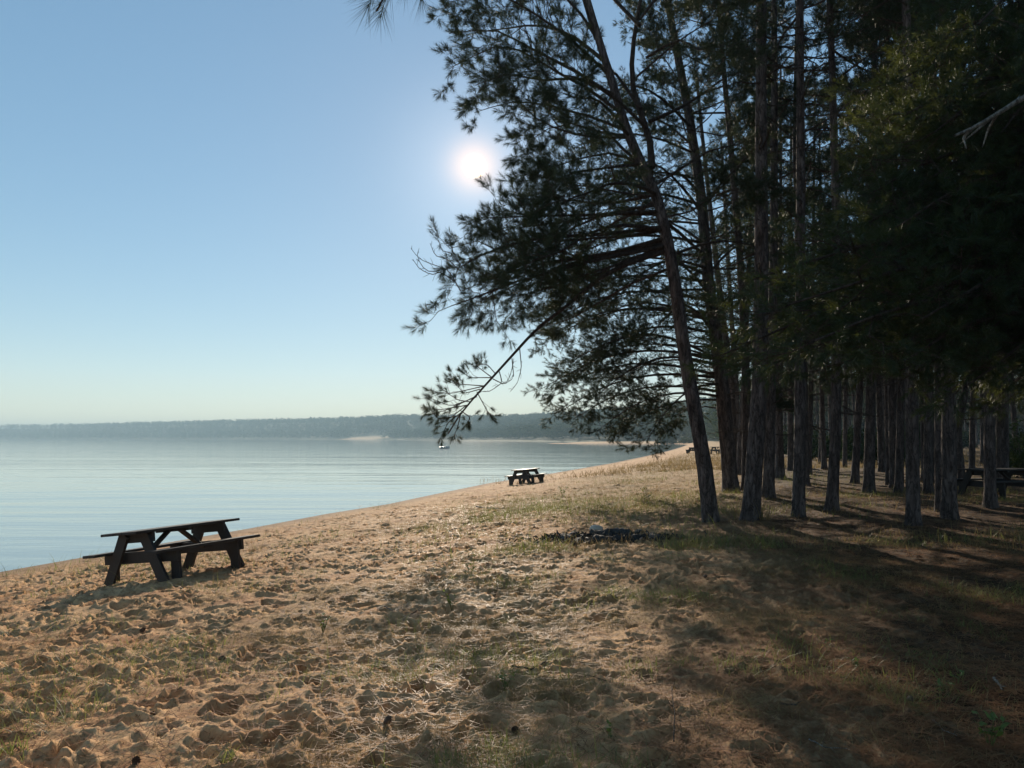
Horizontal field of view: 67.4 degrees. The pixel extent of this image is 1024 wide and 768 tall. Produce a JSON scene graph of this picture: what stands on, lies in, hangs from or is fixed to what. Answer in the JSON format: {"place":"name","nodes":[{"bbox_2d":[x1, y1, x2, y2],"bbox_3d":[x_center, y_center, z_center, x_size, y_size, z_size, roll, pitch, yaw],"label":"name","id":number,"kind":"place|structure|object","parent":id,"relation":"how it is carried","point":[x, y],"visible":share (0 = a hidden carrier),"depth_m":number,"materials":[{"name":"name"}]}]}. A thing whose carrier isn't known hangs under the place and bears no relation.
{"place":"outdoors","nodes":[
{"label":"outdoors","id":0,"kind":"place"},
{"bbox_2d":[0,439,684,571],"bbox_3d":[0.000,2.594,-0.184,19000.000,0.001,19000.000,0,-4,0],"label":"water","id":1,"kind":"structure","parent":0,"point":[66,499],"depth_m":49.92,"materials":[{"name":"blue liquid"}]},
{"bbox_2d":[0,0,1014,428],"label":"sky","id":2,"kind":"structure","parent":0,"point":[210,209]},
{"bbox_2d":[0,420,1023,767],"bbox_3d":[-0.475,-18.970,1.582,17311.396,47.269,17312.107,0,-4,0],"label":"ground","id":3,"kind":"structure","parent":0,"point":[354,548],"depth_m":6.95,"materials":[{"name":"beige sand"}]},
{"bbox_2d":[0,727,47,759],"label":"grass tuft","id":4,"kind":"object","parent":3,"relation":"on","point":[11,749],"visible":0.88,"depth_m":4.04,"materials":[{"name":"green plant"}]},
{"bbox_2d":[131,756,140,763],"bbox_3d":[-1.919,1.921,3.921,0.046,0.046,0.059,1,3,-18],"label":"pine cone","id":5,"kind":"object","parent":3,"relation":"on","point":[135,759],"visible":0.99,"depth_m":3.91,"materials":[{"name":"brown"}]},
{"bbox_2d":[83,518,259,585],"bbox_3d":[-5.034,2.522,11.485,1.590,0.796,1.864,-9,-7,27],"label":"picnic table","id":6,"kind":"object","parent":3,"relation":"on","point":[191,547],"visible":0.93,"depth_m":11.09,"materials":[{"name":"brown wood"}]},
{"bbox_2d":[206,574,238,586],"bbox_3d":[-3.788,2.586,9.984,0.498,0.278,0.450,-1,-4,12],"label":"grass tuft","id":7,"kind":"object","parent":3,"relation":"on","point":[223,581],"visible":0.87,"depth_m":10.03,"materials":[{"name":"plant"}]},
{"bbox_2d":[210,738,244,764],"bbox_3d":[-1.428,1.860,3.846,0.237,0.157,0.211,0,-4,0],"label":"grass tuft","id":8,"kind":"object","parent":3,"relation":"on","point":[230,757],"visible":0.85,"depth_m":3.86,"materials":[{"name":"green plant"}]},
{"bbox_2d":[248,533,267,551],"bbox_3d":[-5.023,3.142,15.101,0.686,0.471,0.610,0,-4,0],"label":"grass tuft","id":9,"kind":"object","parent":3,"relation":"on","point":[256,546],"visible":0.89,"depth_m":15.14,"materials":[{"name":"plant"}]},
{"bbox_2d":[252,682,288,701],"bbox_3d":[-1.572,1.973,4.877,0.278,0.185,0.334,0,-4,0],"label":"grass tuft","id":10,"kind":"object","parent":3,"relation":"on","point":[276,692],"visible":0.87,"depth_m":4.91,"materials":[{"name":"plant"}]},
{"bbox_2d":[314,613,330,632],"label":"weed","id":11,"kind":"object","parent":3,"relation":"on","point":[323,621],"visible":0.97,"depth_m":6.92,"materials":[{"name":"green plant"}]},
{"bbox_2d":[383,715,391,723],"bbox_3d":[-0.698,1.882,4.302,0.046,0.046,0.059,-3,13,34],"label":"pine cone","id":12,"kind":"object","parent":3,"relation":"on","point":[387,718],"visible":0.98,"depth_m":4.29,"materials":[{"name":"brown"}]},
{"bbox_2d":[384,609,433,634],"bbox_3d":[-0.936,2.192,6.924,0.479,0.257,0.523,0,-4,0],"label":"grass tuft","id":13,"kind":"object","parent":3,"relation":"on","point":[406,624],"visible":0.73,"depth_m":6.91,"materials":[{"name":"plant"}]},
{"bbox_2d":[345,0,476,39],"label":"pine tree","id":14,"kind":"object","parent":3,"relation":"on","point":[367,6],"visible":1,"depth_m":3.51,"materials":[{"name":"green plant"}]},
{"bbox_2d":[443,589,457,610],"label":"weed","id":15,"kind":"object","parent":3,"relation":"on","point":[449,601],"visible":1,"depth_m":7.72,"materials":[{"name":"green plant"}]},
{"bbox_2d":[465,563,475,573],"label":"weed","id":16,"kind":"object","parent":3,"relation":"on","point":[470,572],"visible":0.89,"depth_m":9.45,"materials":[{"name":"green plant"}]},
{"bbox_2d":[498,668,514,690],"bbox_3d":[-0.039,1.929,4.965,0.104,0.160,0.124,-1,-4,17],"label":"weed","id":17,"kind":"object","parent":3,"relation":"on","point":[502,677],"visible":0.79,"depth_m":4.95,"materials":[{"name":"green plant"}]},
{"bbox_2d":[0,485,1023,767],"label":"fallen needles","id":18,"kind":"object","parent":3,"relation":"on","point":[946,749],"visible":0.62,"depth_m":5.13,"materials":[{"name":"brown plant"}]},
{"bbox_2d":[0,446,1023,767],"bbox_3d":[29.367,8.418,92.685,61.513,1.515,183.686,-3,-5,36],"label":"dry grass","id":19,"kind":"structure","parent":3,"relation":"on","point":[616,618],"depth_m":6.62,"materials":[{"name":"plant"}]},
{"bbox_2d":[0,384,1023,440],"bbox_3d":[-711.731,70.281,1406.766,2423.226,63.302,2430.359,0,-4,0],"label":"woods","id":20,"kind":"object","parent":3,"relation":"on","point":[520,426],"visible":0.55,"depth_m":1582.64,"materials":[{"name":"green plant"}]},
{"bbox_2d":[511,726,518,733],"bbox_3d":[0.016,1.876,4.168,0.046,0.046,0.059,3,-11,-36],"label":"pine cone","id":21,"kind":"object","parent":3,"relation":"on","point":[513,728],"visible":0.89,"depth_m":4.16,"materials":[{"name":"brown"}]},
{"bbox_2d":[504,468,546,484],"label":"picnic table","id":22,"kind":"object","parent":3,"relation":"on","point":[525,475],"visible":0.89,"depth_m":40.41,"materials":[{"name":"brown wood"}]},
{"bbox_2d":[511,659,547,669],"bbox_3d":[0.159,1.989,5.436,0.298,0.036,0.148,2,-5,-26],"label":"stick","id":23,"kind":"object","parent":3,"relation":"on","point":[527,667],"visible":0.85,"depth_m":5.39,"materials":[{"name":"brown wood"}]},
{"bbox_2d":[589,525,602,529],"bbox_3d":[1.475,2.540,13.457,0.232,0.139,0.248,-4,-6,44],"label":"stone","id":24,"kind":"object","parent":3,"relation":"on","point":[596,527],"visible":0.57,"depth_m":13.39,"materials":[{"name":"beige stone"}]},
{"bbox_2d":[400,0,797,522],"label":"pine tree","id":25,"kind":"object","parent":3,"relation":"on","point":[553,281],"visible":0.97,"depth_m":14.76,"materials":[{"name":"green plant"}]},
{"bbox_2d":[596,719,612,736],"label":"weed","id":26,"kind":"object","parent":3,"relation":"on","point":[609,728],"visible":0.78,"depth_m":4.04,"materials":[{"name":"green plant"}]},
{"bbox_2d":[585,534,624,544],"bbox_3d":[1.437,2.435,11.882,0.623,0.224,0.219,0,-4,0],"label":"charred log","id":27,"kind":"object","parent":3,"relation":"on","point":[602,537],"visible":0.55,"depth_m":11.84,"materials":[{"name":"brown wood"}]},
{"bbox_2d":[589,527,631,533],"bbox_3d":[1.639,2.466,12.679,0.730,0.195,0.342,-1,-4,15],"label":"charred log","id":28,"kind":"object","parent":3,"relation":"on","point":[606,530],"visible":0.4,"depth_m":12.67,"materials":[{"name":"brown wood"}]},
{"bbox_2d":[509,530,721,547],"bbox_3d":[1.565,2.468,12.191,3.506,0.322,1.966,0,-4,0],"label":"charcoal","id":29,"kind":"object","parent":3,"relation":"on","point":[580,535],"visible":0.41,"depth_m":12.20,"materials":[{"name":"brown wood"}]},
{"bbox_2d":[630,532,661,541],"bbox_3d":[2.171,2.423,12.059,0.499,0.146,0.501,-2,-5,29],"label":"charred log","id":30,"kind":"object","parent":3,"relation":"on","point":[651,535],"visible":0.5,"depth_m":11.96,"materials":[{"name":"brown wood"}]},
{"bbox_2d":[640,487,651,501],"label":"weed","id":31,"kind":"object","parent":3,"relation":"on","point":[649,495],"visible":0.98,"depth_m":19.91,"materials":[{"name":"green plant"}]},
{"bbox_2d":[655,433,677,443],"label":"bush","id":32,"kind":"object","parent":3,"relation":"on","point":[671,440],"visible":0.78,"depth_m":359.37,"materials":[{"name":"green plant"}]},
{"bbox_2d":[507,0,828,492],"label":"pine tree","id":33,"kind":"object","parent":3,"relation":"on","point":[600,353],"visible":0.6,"depth_m":22.85,"materials":[{"name":"green plant"}]},
{"bbox_2d":[666,679,685,741],"bbox_3d":[0.911,1.815,4.300,0.110,0.102,0.912,0,-4,6],"label":"stick","id":34,"kind":"object","parent":3,"relation":"on","point":[674,716],"visible":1,"depth_m":4.12,"materials":[{"name":"brown wood"}]},
{"bbox_2d":[678,436,692,443],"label":"bush","id":35,"kind":"object","parent":3,"relation":"on","point":[684,440],"visible":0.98,"depth_m":352.24,"materials":[{"name":"green plant"}]},
{"bbox_2d":[686,447,693,452],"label":"picnic table","id":36,"kind":"object","parent":3,"relation":"on","point":[689,450],"visible":0.56,"depth_m":100.43,"materials":[{"name":"brown wood"}]},
{"bbox_2d":[602,0,815,490],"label":"pine tree","id":37,"kind":"object","parent":3,"relation":"on","point":[745,415],"visible":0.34,"depth_m":24.37,"materials":[{"name":"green plant"}]},
{"bbox_2d":[600,38,826,456],"bbox_3d":[9.600,-6.007,36.382,11.751,20.561,10.677,0,-4,0],"label":"pine tree","id":38,"kind":"object","parent":3,"relation":"on","point":[705,100],"visible":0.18,"depth_m":35.87,"materials":[{"name":"green plant"}]},
{"bbox_2d":[709,447,719,453],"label":"picnic table","id":39,"kind":"object","parent":3,"relation":"on","point":[715,449],"visible":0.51,"depth_m":83.26,"materials":[{"name":"brown wood"}]},
{"bbox_2d":[717,501,740,513],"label":"grass tuft","id":40,"kind":"object","parent":3,"relation":"on","point":[728,508],"visible":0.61,"depth_m":17.04,"materials":[{"name":"green plant"}]},
{"bbox_2d":[647,124,814,439],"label":"pine tree","id":41,"kind":"object","parent":3,"relation":"on","point":[731,333],"visible":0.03,"depth_m":46.84,"materials":[{"name":"green plant"}]},
{"bbox_2d":[730,503,740,515],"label":"grass tuft","id":42,"kind":"object","parent":3,"relation":"on","point":[736,512],"visible":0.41,"depth_m":16.12,"materials":[{"name":"plant"}]},
{"bbox_2d":[673,100,815,474],"bbox_3d":[10.606,-4.561,34.515,6.383,17.496,6.975,4,-6,-43],"label":"pine tree","id":43,"kind":"object","parent":3,"relation":"on","point":[739,456],"visible":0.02,"depth_m":34.26,"materials":[{"name":"green plant"}]},
{"bbox_2d":[711,117,788,454],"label":"pine tree","id":44,"kind":"object","parent":3,"relation":"on","point":[737,280],"depth_m":43.78,"materials":[{"name":"green plant"}]},
{"bbox_2d":[740,494,775,519],"bbox_3d":[4.880,2.459,15.272,0.986,0.518,1.186,0,-4,0],"label":"grass tuft","id":45,"kind":"object","parent":3,"relation":"on","point":[765,515],"visible":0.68,"depth_m":15.16,"materials":[{"name":"plant"}]},
{"bbox_2d":[711,72,830,477],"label":"pine tree","id":46,"kind":"object","parent":3,"relation":"on","point":[780,464],"visible":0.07,"depth_m":30.38,"materials":[{"name":"green plant"}]},
{"bbox_2d":[661,0,883,498],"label":"pine tree","id":47,"kind":"object","parent":3,"relation":"on","point":[768,486],"visible":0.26,"depth_m":20.87,"materials":[{"name":"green plant"}]},
{"bbox_2d":[703,51,853,474],"bbox_3d":[11.725,-5.304,33.724,6.832,18.865,6.185,-1,-4,13],"label":"pine tree","id":48,"kind":"object","parent":3,"relation":"on","point":[780,179],"visible":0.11,"depth_m":32.66,"materials":[{"name":"green plant"}]},
{"bbox_2d":[671,0,886,521],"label":"pine tree","id":49,"kind":"object","parent":3,"relation":"on","point":[755,454],"visible":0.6,"depth_m":15.39,"materials":[{"name":"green plant"}]},
{"bbox_2d":[783,365,787,440],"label":"pine tree","id":50,"kind":"object","parent":3,"relation":"on","point":[784,420],"visible":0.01,"depth_m":82.40,"materials":[{"name":"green plant"}]},
{"bbox_2d":[783,425,793,454],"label":"bush","id":51,"kind":"object","parent":3,"relation":"on","point":[785,437],"visible":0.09,"depth_m":68.53,"materials":[{"name":"green plant"}]},
{"bbox_2d":[736,113,847,470],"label":"pine tree","id":52,"kind":"object","parent":3,"relation":"on","point":[790,451],"visible":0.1,"depth_m":37.61,"materials":[{"name":"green plant"}]},
{"bbox_2d":[700,0,893,486],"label":"pine tree","id":53,"kind":"object","parent":3,"relation":"on","point":[793,186],"visible":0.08,"depth_m":25.31,"materials":[{"name":"green plant"}]},
{"bbox_2d":[752,120,855,469],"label":"pine tree","id":54,"kind":"object","parent":3,"relation":"on","point":[823,437],"visible":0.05,"depth_m":38.39,"materials":[{"name":"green plant"}]},
{"bbox_2d":[730,77,879,473],"bbox_3d":[13.509,-5.234,34.305,5.586,18.702,6.869,1,-4,-14],"label":"pine tree","id":55,"kind":"object","parent":3,"relation":"on","point":[810,409],"visible":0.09,"depth_m":34.01,"materials":[{"name":"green plant"}]},
{"bbox_2d":[715,0,916,517],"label":"pine tree","id":56,"kind":"object","parent":3,"relation":"on","point":[798,507],"visible":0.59,"depth_m":16.04,"materials":[{"name":"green plant"}]},
{"bbox_2d":[812,355,826,433],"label":"pine tree","id":57,"kind":"object","parent":3,"relation":"on","point":[816,406],"visible":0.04,"depth_m":94.32,"materials":[{"name":"green plant"}]},
{"bbox_2d":[813,424,828,439],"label":"bush","id":58,"kind":"object","parent":3,"relation":"on","point":[815,433],"visible":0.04,"depth_m":98.52,"materials":[{"name":"green plant"}]},
{"bbox_2d":[813,367,830,424],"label":"pine tree","id":59,"kind":"object","parent":3,"relation":"on","point":[817,417],"visible":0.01,"depth_m":101.64,"materials":[{"name":"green plant"}]},
{"bbox_2d":[786,247,864,432],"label":"pine tree","id":60,"kind":"object","parent":3,"relation":"on","point":[828,405],"visible":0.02,"depth_m":63.55,"materials":[{"name":"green plant"}]},
{"bbox_2d":[720,0,935,510],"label":"pine tree","id":61,"kind":"object","parent":3,"relation":"on","point":[832,495],"visible":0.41,"depth_m":17.24,"materials":[{"name":"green plant"}]},
{"bbox_2d":[809,739,849,752],"bbox_3d":[1.608,1.833,3.898,0.203,0.052,0.068,-2,-5,31],"label":"stick","id":62,"kind":"object","parent":3,"relation":"on","point":[826,747],"visible":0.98,"depth_m":3.89,"materials":[{"name":"wood"}]},
{"bbox_2d":[812,430,852,458],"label":"bush","id":63,"kind":"object","parent":3,"relation":"on","point":[815,443],"visible":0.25,"depth_m":55.71,"materials":[{"name":"green plant"}]},
{"bbox_2d":[811,199,853,463],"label":"pine tree","id":64,"kind":"object","parent":3,"relation":"on","point":[819,452],"visible":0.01,"depth_m":47.26,"materials":[{"name":"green plant"}]},
{"bbox_2d":[728,0,939,492],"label":"pine tree","id":65,"kind":"object","parent":3,"relation":"on","point":[868,485],"visible":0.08,"depth_m":22.51,"materials":[{"name":"green plant"}]},
{"bbox_2d":[807,140,862,466],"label":"pine tree","id":66,"kind":"object","parent":3,"relation":"on","point":[845,441],"visible":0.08,"depth_m":42.11,"materials":[{"name":"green plant"}]},
{"bbox_2d":[818,380,852,421],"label":"pine tree","id":67,"kind":"object","parent":3,"relation":"on","point":[841,409],"visible":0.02,"depth_m":119.31,"materials":[{"name":"green plant"}]},
{"bbox_2d":[808,347,865,418],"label":"pine tree","id":68,"kind":"object","parent":3,"relation":"on","point":[830,388],"visible":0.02,"depth_m":54.13,"materials":[{"name":"green plant"}]},
{"bbox_2d":[818,375,865,430],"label":"pine tree","id":69,"kind":"object","parent":3,"relation":"on","point":[849,421],"visible":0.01,"depth_m":84.78,"materials":[{"name":"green plant"}]},
{"bbox_2d":[824,368,865,423],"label":"pine tree","id":70,"kind":"object","parent":3,"relation":"on","point":[854,400],"visible":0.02,"depth_m":79.04,"materials":[{"name":"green plant"}]},
{"bbox_2d":[824,357,865,416],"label":"pine tree","id":71,"kind":"object","parent":3,"relation":"on","point":[842,394],"visible":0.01,"depth_m":89.31,"materials":[{"name":"green plant"}]},
{"bbox_2d":[680,0,1023,426],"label":"pine tree","id":72,"kind":"object","parent":3,"relation":"on","point":[973,242],"visible":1,"depth_m":8.23,"materials":[{"name":"green plant"}]},
{"bbox_2d":[847,657,859,667],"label":"weed","id":73,"kind":"object","parent":3,"relation":"on","point":[855,658],"visible":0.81,"depth_m":5.29,"materials":[{"name":"green plant"}]},
{"bbox_2d":[809,91,918,471],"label":"pine tree","id":74,"kind":"object","parent":3,"relation":"on","point":[880,445],"visible":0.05,"depth_m":35.22,"materials":[{"name":"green plant"}]},
{"bbox_2d":[768,23,960,483],"bbox_3d":[12.867,-5.705,27.724,6.949,18.754,6.509,-3,-5,39],"label":"pine tree","id":75,"kind":"object","parent":3,"relation":"on","point":[855,473],"visible":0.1,"depth_m":27.31,"materials":[{"name":"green plant"}]},
{"bbox_2d":[854,177,884,446],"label":"pine tree","id":76,"kind":"object","parent":3,"relation":"on","point":[882,399],"visible":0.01,"depth_m":49.50,"materials":[{"name":"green plant"}]},
{"bbox_2d":[807,29,932,484],"bbox_3d":[12.536,-4.671,26.401,6.080,16.440,4.704,2,-4,-21],"label":"pine tree","id":77,"kind":"object","parent":3,"relation":"on","point":[826,158],"visible":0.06,"depth_m":26.05,"materials":[{"name":"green plant"}]},
{"bbox_2d":[840,426,905,461],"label":"bush","id":78,"kind":"object","parent":3,"relation":"on","point":[850,449],"visible":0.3,"depth_m":49.42,"materials":[{"name":"green plant"}]},
{"bbox_2d":[814,4,937,487],"bbox_3d":[12.896,-5.893,25.492,5.636,18.856,6.030,2,-5,-14],"label":"pine tree","id":79,"kind":"object","parent":3,"relation":"on","point":[892,400],"visible":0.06,"depth_m":24.95,"materials":[{"name":"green plant"}]},
{"bbox_2d":[793,3,980,492],"bbox_3d":[11.882,-5.936,23.337,6.527,18.598,6.365,0,-4,0],"label":"pine tree","id":80,"kind":"object","parent":3,"relation":"on","point":[899,463],"visible":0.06,"depth_m":22.63,"materials":[{"name":"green plant"}]},
{"bbox_2d":[804,0,978,526],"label":"pine tree","id":81,"kind":"object","parent":3,"relation":"on","point":[912,489],"visible":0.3,"depth_m":14.25,"materials":[{"name":"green plant"}]},
{"bbox_2d":[857,18,934,478],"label":"pine tree","id":82,"kind":"object","parent":3,"relation":"on","point":[932,398],"depth_m":30.18,"materials":[{"name":"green plant"}]},
{"bbox_2d":[805,0,998,519],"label":"pine tree","id":83,"kind":"object","parent":3,"relation":"on","point":[949,510],"visible":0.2,"depth_m":15.37,"materials":[{"name":"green plant"}]},
{"bbox_2d":[852,3,962,481],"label":"pine tree","id":84,"kind":"object","parent":3,"relation":"on","point":[921,435],"depth_m":26.98,"materials":[{"name":"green plant"}]},
{"bbox_2d":[819,0,1008,508],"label":"pine tree","id":85,"kind":"object","parent":3,"relation":"on","point":[990,499],"visible":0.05,"depth_m":16.90,"materials":[{"name":"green plant"}]},
{"bbox_2d":[815,0,1015,494],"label":"pine tree","id":86,"kind":"object","parent":3,"relation":"on","point":[928,485],"visible":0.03,"depth_m":22.11,"materials":[{"name":"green plant"}]},
{"bbox_2d":[834,0,1006,511],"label":"pine tree","id":87,"kind":"object","parent":3,"relation":"on","point":[937,463],"visible":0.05,"depth_m":16.47,"materials":[{"name":"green plant"}]},
{"bbox_2d":[934,675,954,691],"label":"weed","id":88,"kind":"object","parent":3,"relation":"on","point":[939,682],"visible":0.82,"depth_m":4.78,"materials":[{"name":"green plant"}]},
{"bbox_2d":[949,670,963,683],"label":"weed","id":89,"kind":"object","parent":3,"relation":"on","point":[962,672],"visible":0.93,"depth_m":4.93,"materials":[{"name":"green plant"}]},
{"bbox_2d":[957,380,979,452],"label":"pine tree","id":90,"kind":"object","parent":3,"relation":"on","point":[969,405],"visible":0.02,"depth_m":79.74,"materials":[{"name":"green plant"}]},
{"bbox_2d":[955,376,983,463],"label":"pine tree","id":91,"kind":"object","parent":3,"relation":"on","point":[981,438],"depth_m":47.40,"materials":[{"name":"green plant"}]},
{"bbox_2d":[962,430,977,448],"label":"bush","id":92,"kind":"object","parent":3,"relation":"on","point":[965,440],"visible":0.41,"depth_m":113.48,"materials":[{"name":"green plant"}]},
{"bbox_2d":[964,371,979,445],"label":"pine tree","id":93,"kind":"object","parent":3,"relation":"on","point":[976,430],"visible":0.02,"depth_m":153.45,"materials":[{"name":"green plant"}]},
{"bbox_2d":[922,43,1023,477],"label":"pine tree","id":94,"kind":"object","parent":3,"relation":"on","point":[960,463],"visible":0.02,"depth_m":26.08,"materials":[{"name":"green plant"}]},
{"bbox_2d":[931,167,1023,467],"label":"pine tree","id":95,"kind":"object","parent":3,"relation":"on","point":[972,434],"visible":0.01,"depth_m":33.01,"materials":[{"name":"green plant"}]},
{"bbox_2d":[955,1,1023,477],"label":"pine tree","id":96,"kind":"object","parent":3,"relation":"on","point":[1002,444],"visible":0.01,"depth_m":25.77,"materials":[{"name":"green plant"}]},
{"bbox_2d":[957,468,1023,498],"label":"picnic table","id":97,"kind":"object","parent":3,"relation":"on","point":[967,480],"visible":0.63,"depth_m":21.26,"materials":[{"name":"brown wood"}]},
{"bbox_2d":[972,709,1011,745],"bbox_3d":[2.435,1.770,3.947,0.172,0.221,0.191,3,-5,-39],"label":"weed","id":98,"kind":"object","parent":3,"relation":"on","point":[993,716],"visible":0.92,"depth_m":3.93,"materials":[{"name":"green plant"}]},
{"bbox_2d":[992,677,1004,689],"bbox_3d":[3.062,1.889,4.850,0.052,0.042,0.282,-1,-4,19],"label":"stick","id":99,"kind":"object","parent":3,"relation":"on","point":[997,682],"visible":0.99,"depth_m":4.85,"materials":[{"name":"wood"}]},
{"bbox_2d":[1009,437,1022,452],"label":"bush","id":100,"kind":"object","parent":3,"relation":"on","point":[1012,443],"visible":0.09,"depth_m":67.91,"materials":[{"name":"green plant"}]},
{"bbox_2d":[1009,418,1023,477],"bbox_3d":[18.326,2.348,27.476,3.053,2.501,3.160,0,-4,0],"label":"bush","id":101,"kind":"object","parent":3,"relation":"on","point":[1018,459],"visible":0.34,"depth_m":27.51,"materials":[{"name":"green plant"}]},
{"bbox_2d":[1009,333,1023,454],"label":"pine tree","id":102,"kind":"object","parent":3,"relation":"on","point":[1013,413],"visible":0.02,"depth_m":43.97,"materials":[{"name":"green plant"}]},
{"bbox_2d":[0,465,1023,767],"bbox_3d":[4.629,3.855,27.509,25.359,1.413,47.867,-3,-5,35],"label":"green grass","id":103,"kind":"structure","parent":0,"point":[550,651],"depth_m":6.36,"materials":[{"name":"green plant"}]}
]}

